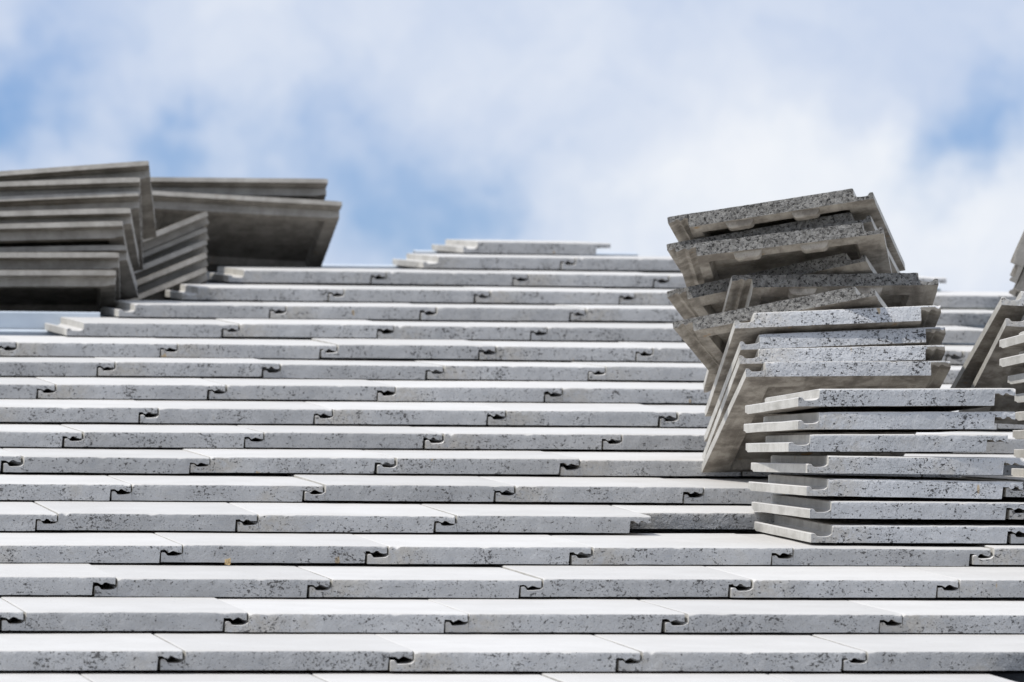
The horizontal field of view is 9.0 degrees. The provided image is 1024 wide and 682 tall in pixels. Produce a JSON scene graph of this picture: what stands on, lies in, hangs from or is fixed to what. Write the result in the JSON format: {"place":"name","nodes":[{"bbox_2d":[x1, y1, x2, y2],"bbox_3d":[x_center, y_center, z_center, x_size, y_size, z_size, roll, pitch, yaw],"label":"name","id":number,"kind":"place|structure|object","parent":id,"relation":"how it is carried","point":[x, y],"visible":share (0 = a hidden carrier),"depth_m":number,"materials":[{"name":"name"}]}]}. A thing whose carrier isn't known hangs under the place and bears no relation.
{"place":"outdoors","nodes":[
{"label":"outdoors","id":0,"kind":"place"},
{"bbox_2d":[0,0,1023,291],"label":"sky","id":1,"kind":"structure","parent":0,"point":[430,122],"materials":[{"name":"blue"}]},
{"bbox_2d":[73,634,1023,681],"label":"roof underlay","id":2,"kind":"object","parent":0,"point":[1016,676],"depth_m":8.94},
{"bbox_2d":[0,670,90,681],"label":"roofing tile","id":3,"kind":"object","parent":2,"relation":"on","point":[40,676],"visible":0.9,"depth_m":8.30,"materials":[{"name":"paint"}]},
{"bbox_2d":[0,630,181,670],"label":"roofing tile","id":4,"kind":"object","parent":3,"relation":"on","point":[81,650],"visible":0.96,"depth_m":8.37,"materials":[{"name":"paint"}]},
{"bbox_2d":[0,595,246,630],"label":"roofing tile","id":5,"kind":"object","parent":4,"relation":"on","point":[79,613],"visible":0.98,"depth_m":8.72,"materials":[{"name":"paint"}]},
{"bbox_2d":[0,270,115,313],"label":"roofing tile","id":6,"kind":"object","parent":2,"relation":"on","point":[61,290],"visible":0.87,"depth_m":12.96,"materials":[{"name":"concrete"}]},
{"bbox_2d":[0,252,119,299],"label":"roofing tile","id":7,"kind":"object","parent":6,"relation":"on","point":[59,260],"visible":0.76,"depth_m":12.88,"materials":[{"name":"concrete"}]},
{"bbox_2d":[0,245,137,299],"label":"roofing tile","id":8,"kind":"object","parent":7,"relation":"on","point":[128,286],"visible":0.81,"depth_m":12.91,"materials":[{"name":"concrete"}]},
{"bbox_2d":[0,221,128,253],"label":"roofing tile","id":9,"kind":"object","parent":8,"relation":"on","point":[63,233],"visible":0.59,"depth_m":12.90,"materials":[{"name":"concrete"}]},
{"bbox_2d":[0,208,138,267],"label":"roofing tile","id":10,"kind":"object","parent":9,"relation":"on","point":[124,215],"visible":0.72,"depth_m":12.90,"materials":[{"name":"concrete"}]},
{"bbox_2d":[0,191,142,270],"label":"roofing tile","id":11,"kind":"object","parent":10,"relation":"on","point":[126,199],"visible":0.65,"depth_m":13.01,"materials":[{"name":"concrete"}]},
{"bbox_2d":[0,177,142,250],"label":"roofing tile","id":12,"kind":"object","parent":11,"relation":"on","point":[48,187],"visible":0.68,"depth_m":13.00,"materials":[{"name":"concrete"}]},
{"bbox_2d":[0,161,156,239],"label":"roofing tile","id":13,"kind":"object","parent":12,"relation":"on","point":[140,169],"visible":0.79,"depth_m":13.03,"materials":[{"name":"concrete"}]},
{"bbox_2d":[0,398,156,421],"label":"roofing tile","id":14,"kind":"object","parent":2,"relation":"on","point":[64,410],"visible":1,"depth_m":11.05,"materials":[{"name":"paint"}]},
{"bbox_2d":[74,670,325,681],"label":"roofing tile","id":15,"kind":"object","parent":2,"relation":"on","point":[196,675],"visible":0.94,"depth_m":8.35,"materials":[{"name":"paint"}]},
{"bbox_2d":[152,191,341,272],"bbox_3d":[-0.597,-0.228,13.941,0.422,0.027,0.330,3,-25,-10],"label":"roofing tile","id":16,"kind":"object","parent":2,"relation":"on","point":[249,231],"visible":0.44,"depth_m":13.90,"materials":[{"name":"concrete"}]},
{"bbox_2d":[150,177,327,199],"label":"roofing tile","id":17,"kind":"object","parent":16,"relation":"on","point":[306,188],"visible":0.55,"depth_m":13.82,"materials":[{"name":"concrete"}]},
{"bbox_2d":[159,561,491,564],"bbox_3d":[-0.041,0.327,9.845,4.700,0.031,0.037,1,-3,-10],"label":"roof batten","id":18,"kind":"object","parent":2,"relation":"on","point":[289,563],"visible":0.1,"depth_m":9.78,"materials":[{"name":"black metal"}]},
{"bbox_2d":[0,530,181,562],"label":"roofing tile","id":19,"kind":"object","parent":18,"relation":"on","point":[43,546],"visible":1,"depth_m":9.37,"materials":[{"name":"paint"}]},
{"bbox_2d":[347,532,590,563],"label":"roofing tile","id":20,"kind":"object","parent":18,"relation":"on","point":[471,548],"visible":0.91,"depth_m":9.47,"materials":[{"name":"paint"}]},
{"bbox_2d":[224,501,454,532],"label":"roofing tile","id":21,"kind":"object","parent":20,"relation":"on","point":[327,516],"visible":0.88,"depth_m":9.78,"materials":[{"name":"paint"}]},
{"bbox_2d":[103,474,322,501],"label":"roofing tile","id":22,"kind":"object","parent":21,"relation":"on","point":[196,487],"visible":0.86,"depth_m":10.08,"materials":[{"name":"paint"}]},
{"bbox_2d":[543,533,791,564],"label":"roofing tile","id":23,"kind":"object","parent":18,"relation":"on","point":[672,548],"visible":0.89,"depth_m":9.53,"materials":[{"name":"paint"}]},
{"bbox_2d":[738,534,989,565],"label":"roofing tile","id":24,"kind":"object","parent":18,"relation":"on","point":[892,554],"visible":0.65,"depth_m":9.57,"materials":[{"name":"paint"}]},
{"bbox_2d":[754,514,1023,542],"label":"roofing tile","id":25,"kind":"object","parent":24,"relation":"on","point":[826,530],"visible":0.82,"depth_m":9.64,"materials":[{"name":"paint"}]},
{"bbox_2d":[752,494,1023,519],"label":"roofing tile","id":26,"kind":"object","parent":25,"relation":"on","point":[846,507],"visible":0.91,"depth_m":9.64,"materials":[{"name":"paint"}]},
{"bbox_2d":[748,474,1022,498],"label":"roofing tile","id":27,"kind":"object","parent":26,"relation":"on","point":[882,486],"visible":1,"depth_m":9.64,"materials":[{"name":"paint"}]},
{"bbox_2d":[751,455,1023,474],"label":"roofing tile","id":28,"kind":"object","parent":27,"relation":"on","point":[886,464],"visible":1,"depth_m":9.64,"materials":[{"name":"paint"}]},
{"bbox_2d":[746,434,1007,451],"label":"roofing tile","id":29,"kind":"object","parent":28,"relation":"on","point":[881,443],"visible":1,"depth_m":9.63,"materials":[{"name":"paint"}]},
{"bbox_2d":[744,411,1014,432],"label":"roofing tile","id":30,"kind":"object","parent":29,"relation":"on","point":[840,422],"visible":1,"depth_m":9.65,"materials":[{"name":"paint"}]},
{"bbox_2d":[745,388,1015,413],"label":"roofing tile","id":31,"kind":"object","parent":30,"relation":"on","point":[894,400],"visible":0.94,"depth_m":9.65,"materials":[{"name":"paint"}]},
{"bbox_2d":[231,424,441,447],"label":"roofing tile","id":32,"kind":"object","parent":2,"relation":"on","point":[330,436],"visible":0.88,"depth_m":10.79,"materials":[{"name":"paint"}]},
{"bbox_2d":[299,400,504,424],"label":"roofing tile","id":33,"kind":"object","parent":32,"relation":"on","point":[405,412],"visible":0.95,"depth_m":11.16,"materials":[{"name":"paint"}]},
{"bbox_2d":[198,377,394,399],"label":"roofing tile","id":34,"kind":"object","parent":33,"relation":"on","point":[300,388],"visible":0.91,"depth_m":11.46,"materials":[{"name":"paint"}]},
{"bbox_2d":[26,375,703,381],"bbox_3d":[-0.454,0.069,12.169,4.700,0.031,0.037,1,-3,-10],"label":"roof batten","id":35,"kind":"object","parent":2,"relation":"on","point":[386,379],"depth_m":12.20,"materials":[{"name":"black metal"}]},
{"bbox_2d":[91,356,278,376],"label":"roofing tile","id":36,"kind":"object","parent":35,"relation":"on","point":[181,366],"visible":0.95,"depth_m":11.77,"materials":[{"name":"paint"}]},
{"bbox_2d":[564,361,706,380],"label":"roofing tile","id":37,"kind":"object","parent":35,"relation":"on","point":[684,371],"visible":0.59,"depth_m":11.92,"materials":[{"name":"paint"}]},
{"bbox_2d":[468,340,651,360],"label":"roofing tile","id":38,"kind":"object","parent":37,"relation":"on","point":[562,350],"visible":0.91,"depth_m":12.24,"materials":[{"name":"paint"}]},
{"bbox_2d":[512,321,681,340],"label":"roofing tile","id":39,"kind":"object","parent":38,"relation":"on","point":[618,331],"visible":0.79,"depth_m":12.60,"materials":[{"name":"paint"}]},
{"bbox_2d":[0,471,767,476],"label":"roof batten","id":40,"kind":"object","parent":2,"relation":"on","point":[356,473],"visible":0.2,"depth_m":10.78,"materials":[{"name":"black metal"}]},
{"bbox_2d":[0,447,209,473],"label":"roofing tile","id":41,"kind":"object","parent":40,"relation":"on","point":[113,460],"visible":0.98,"depth_m":10.38,"materials":[{"name":"paint"}]},
{"bbox_2d":[178,447,393,472],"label":"roofing tile","id":42,"kind":"object","parent":40,"relation":"on","point":[288,460],"visible":0.85,"depth_m":10.44,"materials":[{"name":"paint"}]},
{"bbox_2d":[359,449,578,473],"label":"roofing tile","id":43,"kind":"object","parent":40,"relation":"on","point":[457,461],"visible":0.93,"depth_m":10.48,"materials":[{"name":"paint"}]},
{"bbox_2d":[304,670,556,681],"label":"roofing tile","id":44,"kind":"object","parent":2,"relation":"on","point":[411,676],"visible":0.88,"depth_m":8.39,"materials":[{"name":"paint"}]},
{"bbox_2d":[302,500,584,502],"bbox_3d":[-0.158,0.253,10.505,4.700,0.031,0.037,1,-3,-10],"label":"roof batten","id":45,"kind":"object","parent":2,"relation":"on","point":[450,501],"depth_m":10.49,"materials":[{"name":"black metal"}]},
{"bbox_2d":[287,473,513,501],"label":"roofing tile","id":46,"kind":"object","parent":45,"relation":"on","point":[404,487],"visible":0.91,"depth_m":10.13,"materials":[{"name":"paint"}]},
{"bbox_2d":[207,398,706,403],"bbox_3d":[-0.395,0.107,11.835,4.700,0.031,0.037,1,-3,-10],"label":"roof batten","id":47,"kind":"object","parent":2,"relation":"on","point":[375,400],"depth_m":11.84,"materials":[{"name":"black metal"}]},
{"bbox_2d":[32,376,224,398],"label":"roofing tile","id":48,"kind":"object","parent":47,"relation":"on","point":[82,387],"visible":0.93,"depth_m":11.41,"materials":[{"name":"paint"}]},
{"bbox_2d":[364,379,561,401],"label":"roofing tile","id":49,"kind":"object","parent":47,"relation":"on","point":[474,390],"visible":0.88,"depth_m":11.51,"materials":[{"name":"paint"}]},
{"bbox_2d":[521,380,710,402],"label":"roofing tile","id":50,"kind":"object","parent":47,"relation":"on","point":[632,391],"visible":0.76,"depth_m":11.57,"materials":[{"name":"paint"}]},
{"bbox_2d":[16,356,962,364],"bbox_3d":[-0.514,0.034,12.505,4.700,0.031,0.037,1,-3,-10],"label":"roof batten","id":51,"kind":"object","parent":2,"relation":"on","point":[396,359],"depth_m":12.54,"materials":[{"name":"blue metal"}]},
{"bbox_2d":[0,335,176,356],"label":"roofing tile","id":52,"kind":"object","parent":51,"relation":"on","point":[86,346],"visible":0.98,"depth_m":12.08,"materials":[{"name":"paint"}]},
{"bbox_2d":[45,317,237,336],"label":"roofing tile","id":53,"kind":"object","parent":52,"relation":"on","point":[113,326],"visible":1,"depth_m":12.45,"materials":[{"name":"paint"}]},
{"bbox_2d":[99,300,284,317],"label":"roofing tile","id":54,"kind":"object","parent":53,"relation":"on","point":[194,309],"visible":0.98,"depth_m":12.81,"materials":[{"name":"paint"}]},
{"bbox_2d":[163,283,342,300],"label":"roofing tile","id":55,"kind":"object","parent":54,"relation":"on","point":[264,292],"visible":0.98,"depth_m":13.18,"materials":[{"name":"paint"}]},
{"bbox_2d":[206,266,385,282],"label":"roofing tile","id":56,"kind":"object","parent":55,"relation":"on","point":[290,274],"visible":0.98,"depth_m":13.53,"materials":[{"name":"paint"}]},
{"bbox_2d":[152,337,335,358],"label":"roofing tile","id":57,"kind":"object","parent":51,"relation":"on","point":[246,348],"visible":0.91,"depth_m":12.13,"materials":[{"name":"paint"}]},
{"bbox_2d":[260,359,442,379],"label":"roofing tile","id":58,"kind":"object","parent":51,"relation":"on","point":[346,369],"visible":0.89,"depth_m":11.82,"materials":[{"name":"paint"}]},
{"bbox_2d":[408,360,604,380],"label":"roofing tile","id":59,"kind":"object","parent":51,"relation":"on","point":[516,370],"visible":0.89,"depth_m":11.88,"materials":[{"name":"paint"}]},
{"bbox_2d":[306,337,494,358],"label":"roofing tile","id":60,"kind":"object","parent":59,"relation":"on","point":[405,348],"visible":0.91,"depth_m":12.18,"materials":[{"name":"paint"}]},
{"bbox_2d":[211,318,392,337],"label":"roofing tile","id":61,"kind":"object","parent":60,"relation":"on","point":[273,327],"visible":0.93,"depth_m":12.50,"materials":[{"name":"concrete"}]},
{"bbox_2d":[369,320,545,339],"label":"roofing tile","id":62,"kind":"object","parent":60,"relation":"on","point":[458,330],"visible":0.87,"depth_m":12.55,"materials":[{"name":"concrete"}]},
{"bbox_2d":[62,446,951,452],"bbox_3d":[-0.276,0.181,11.166,4.700,0.031,0.037,1,-3,-10],"label":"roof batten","id":63,"kind":"object","parent":2,"relation":"on","point":[424,448],"depth_m":11.20,"materials":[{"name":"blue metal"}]},
{"bbox_2d":[57,423,262,447],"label":"roofing tile","id":64,"kind":"object","parent":63,"relation":"on","point":[163,435],"visible":0.9,"depth_m":10.74,"materials":[{"name":"paint"}]},
{"bbox_2d":[577,426,706,449],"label":"roofing tile","id":65,"kind":"object","parent":63,"relation":"on","point":[662,438],"visible":0.43,"depth_m":10.88,"materials":[{"name":"paint"}]},
{"bbox_2d":[467,401,675,425],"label":"roofing tile","id":66,"kind":"object","parent":65,"relation":"on","point":[582,413],"visible":0.88,"depth_m":11.21,"materials":[{"name":"paint"}]},
{"bbox_2d":[0,422,1023,430],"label":"roof batten","id":67,"kind":"object","parent":2,"relation":"on","point":[401,424],"depth_m":11.51,"materials":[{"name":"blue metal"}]},
{"bbox_2d":[132,399,331,423],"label":"roofing tile","id":68,"kind":"object","parent":67,"relation":"on","point":[235,411],"visible":0.93,"depth_m":11.11,"materials":[{"name":"paint"}]},
{"bbox_2d":[410,426,620,448],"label":"roofing tile","id":69,"kind":"object","parent":2,"relation":"on","point":[514,437],"visible":0.89,"depth_m":10.84,"materials":[{"name":"paint"}]},
{"bbox_2d":[414,502,650,532],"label":"roofing tile","id":70,"kind":"object","parent":2,"relation":"on","point":[536,517],"visible":0.87,"depth_m":9.83,"materials":[{"name":"paint"}]},
{"bbox_2d":[531,670,789,681],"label":"roofing tile","id":71,"kind":"object","parent":2,"relation":"on","point":[664,676],"visible":0.74,"depth_m":8.43,"materials":[{"name":"paint"}]},
{"bbox_2d":[306,596,1023,597],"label":"roof batten","id":72,"kind":"object","parent":2,"relation":"on","point":[936,597],"depth_m":9.62,"materials":[{"name":"blue metal"}]},
{"bbox_2d":[88,563,329,596],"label":"roofing tile","id":73,"kind":"object","parent":72,"relation":"on","point":[212,579],"visible":0.84,"depth_m":9.07,"materials":[{"name":"paint"}]},
{"bbox_2d":[148,530,386,562],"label":"roofing tile","id":74,"kind":"object","parent":73,"relation":"on","point":[271,547],"visible":0.87,"depth_m":9.42,"materials":[{"name":"paint"}]},
{"bbox_2d":[29,500,256,530],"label":"roofing tile","id":75,"kind":"object","parent":74,"relation":"on","point":[150,515],"visible":0.93,"depth_m":9.72,"materials":[{"name":"paint"}]},
{"bbox_2d":[0,473,130,500],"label":"roofing tile","id":76,"kind":"object","parent":75,"relation":"on","point":[42,486],"visible":1,"depth_m":10.03,"materials":[{"name":"paint"}]},
{"bbox_2d":[701,565,957,597],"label":"roofing tile","id":77,"kind":"object","parent":72,"relation":"on","point":[807,581],"visible":0.88,"depth_m":9.23,"materials":[{"name":"paint"}]},
{"bbox_2d":[585,502,773,528],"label":"roofing tile","id":78,"kind":"object","parent":2,"relation":"on","point":[698,516],"visible":0.44,"depth_m":10.00,"materials":[{"name":"paint"}]},
{"bbox_2d":[474,475,702,502],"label":"roofing tile","id":79,"kind":"object","parent":78,"relation":"on","point":[565,488],"visible":0.9,"depth_m":10.18,"materials":[{"name":"paint"}]},
{"bbox_2d":[658,477,793,503],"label":"roofing tile","id":80,"kind":"object","parent":78,"relation":"on","point":[726,490],"visible":0.36,"depth_m":10.21,"materials":[{"name":"paint"}]},
{"bbox_2d":[538,450,740,475],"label":"roofing tile","id":81,"kind":"object","parent":80,"relation":"on","point":[636,463],"visible":0.76,"depth_m":10.54,"materials":[{"name":"paint"}]},
{"bbox_2d":[702,361,950,473],"bbox_3d":[0.497,0.125,10.396,0.330,0.027,0.422,0,-23,-9],"label":"roofing tile","id":82,"kind":"object","parent":80,"relation":"on","point":[727,451],"visible":0.58,"depth_m":10.25,"materials":[{"name":"paint"}]},
{"bbox_2d":[702,345,944,458],"bbox_3d":[0.495,0.102,10.410,0.330,0.027,0.422,-1,-23,-7],"label":"roofing tile","id":83,"kind":"object","parent":82,"relation":"on","point":[894,353],"visible":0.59,"depth_m":10.22,"materials":[{"name":"paint"}]},
{"bbox_2d":[704,327,945,441],"bbox_3d":[0.498,0.071,10.425,0.330,0.027,0.422,-2,-21,-7],"label":"roofing tile","id":84,"kind":"object","parent":83,"relation":"on","point":[903,336],"visible":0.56,"depth_m":10.23,"materials":[{"name":"paint"}]},
{"bbox_2d":[705,305,940,415],"bbox_3d":[0.495,0.034,10.427,0.330,0.026,0.422,-2,-20,-6],"label":"roofing tile","id":85,"kind":"object","parent":84,"relation":"on","point":[835,320],"visible":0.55,"depth_m":10.24,"materials":[{"name":"paint"}]},
{"bbox_2d":[673,287,886,377],"bbox_3d":[0.471,0.015,10.454,0.330,0.027,0.422,-11,-21,13],"label":"roofing tile","id":86,"kind":"object","parent":85,"relation":"on","point":[705,338],"visible":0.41,"depth_m":10.28,"materials":[{"name":"paint"}]},
{"bbox_2d":[703,273,937,392],"bbox_3d":[0.495,-0.003,10.521,0.330,0.033,0.422,-1,-25,-6],"label":"roofing tile","id":87,"kind":"object","parent":86,"relation":"on","point":[891,289],"visible":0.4,"depth_m":10.34,"materials":[{"name":"paint"}]},
{"bbox_2d":[667,253,876,318],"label":"roofing tile","id":88,"kind":"object","parent":87,"relation":"on","point":[704,299],"visible":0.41,"depth_m":10.39,"materials":[{"name":"paint"}]},
{"bbox_2d":[675,223,891,286],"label":"roofing tile","id":89,"kind":"object","parent":88,"relation":"on","point":[705,262],"visible":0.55,"depth_m":10.30,"materials":[{"name":"paint"}]},
{"bbox_2d":[667,212,899,272],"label":"roofing tile","id":90,"kind":"object","parent":89,"relation":"on","point":[844,219],"visible":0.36,"depth_m":10.35,"materials":[{"name":"paint"}]},
{"bbox_2d":[667,189,904,270],"bbox_3d":[0.446,-0.154,10.513,0.330,0.033,0.422,-9,-16,8],"label":"roofing tile","id":91,"kind":"object","parent":90,"relation":"on","point":[690,226],"visible":0.47,"depth_m":10.32,"materials":[{"name":"paint"}]},
{"bbox_2d":[803,632,1023,670],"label":"roofing tile","id":92,"kind":"object","parent":2,"relation":"on","point":[944,651],"visible":0.85,"depth_m":8.57,"materials":[{"name":"paint"}]},
{"bbox_2d":[838,597,1023,632],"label":"roofing tile","id":93,"kind":"object","parent":2,"relation":"on","point":[962,615],"visible":0.83,"depth_m":8.92,"materials":[{"name":"paint"}]},
{"bbox_2d":[903,564,1023,596],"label":"roofing tile","id":94,"kind":"object","parent":2,"relation":"on","point":[990,580],"visible":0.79,"depth_m":9.26,"materials":[{"name":"paint"}]},
{"bbox_3d":[0.076,0.397,9.190,4.700,0.031,0.037,1,-3,-10],"label":"roof batten","id":95,"kind":"object","parent":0,"visible":0},
{"bbox_2d":[0,598,22,619],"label":"roofing tile","id":96,"kind":"object","parent":95,"relation":"on","point":[8,610],"visible":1,"depth_m":8.67,"materials":[{"name":"paint"}]},
{"bbox_2d":[0,563,115,594],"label":"roofing tile","id":97,"kind":"object","parent":96,"relation":"on","point":[48,578],"visible":1,"depth_m":9.02,"materials":[{"name":"paint"}]},
{"bbox_2d":[420,596,684,632],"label":"roofing tile","id":98,"kind":"object","parent":95,"relation":"on","point":[582,614],"visible":0.91,"depth_m":8.82,"materials":[{"name":"paint"}]},
{"bbox_2d":[290,563,540,597],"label":"roofing tile","id":99,"kind":"object","parent":98,"relation":"on","point":[427,580],"visible":0.91,"depth_m":9.13,"materials":[{"name":"paint"}]},
{"bbox_2d":[629,597,901,632],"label":"roofing tile","id":100,"kind":"object","parent":95,"relation":"on","point":[765,614],"visible":0.92,"depth_m":8.87,"materials":[{"name":"paint"}]},
{"bbox_2d":[492,564,749,596],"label":"roofing tile","id":101,"kind":"object","parent":100,"relation":"on","point":[571,580],"visible":0.91,"depth_m":9.18,"materials":[{"name":"paint"}]},
{"bbox_3d":[0.133,0.433,8.868,4.700,0.031,0.037,1,-3,-10],"label":"roof batten","id":102,"kind":"object","parent":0,"visible":0},
{"bbox_2d":[147,631,412,669],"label":"roofing tile","id":103,"kind":"object","parent":102,"relation":"on","point":[212,650],"visible":0.86,"depth_m":8.43,"materials":[{"name":"paint"}]},
{"bbox_2d":[372,632,639,671],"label":"roofing tile","id":104,"kind":"object","parent":102,"relation":"on","point":[514,651],"visible":0.85,"depth_m":8.48,"materials":[{"name":"paint"}]},
{"bbox_2d":[214,597,467,632],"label":"roofing tile","id":105,"kind":"object","parent":104,"relation":"on","point":[353,614],"visible":0.88,"depth_m":8.77,"materials":[{"name":"paint"}]},
{"bbox_2d":[585,631,865,670],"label":"roofing tile","id":106,"kind":"object","parent":102,"relation":"on","point":[715,651],"visible":0.82,"depth_m":8.53,"materials":[{"name":"paint"}]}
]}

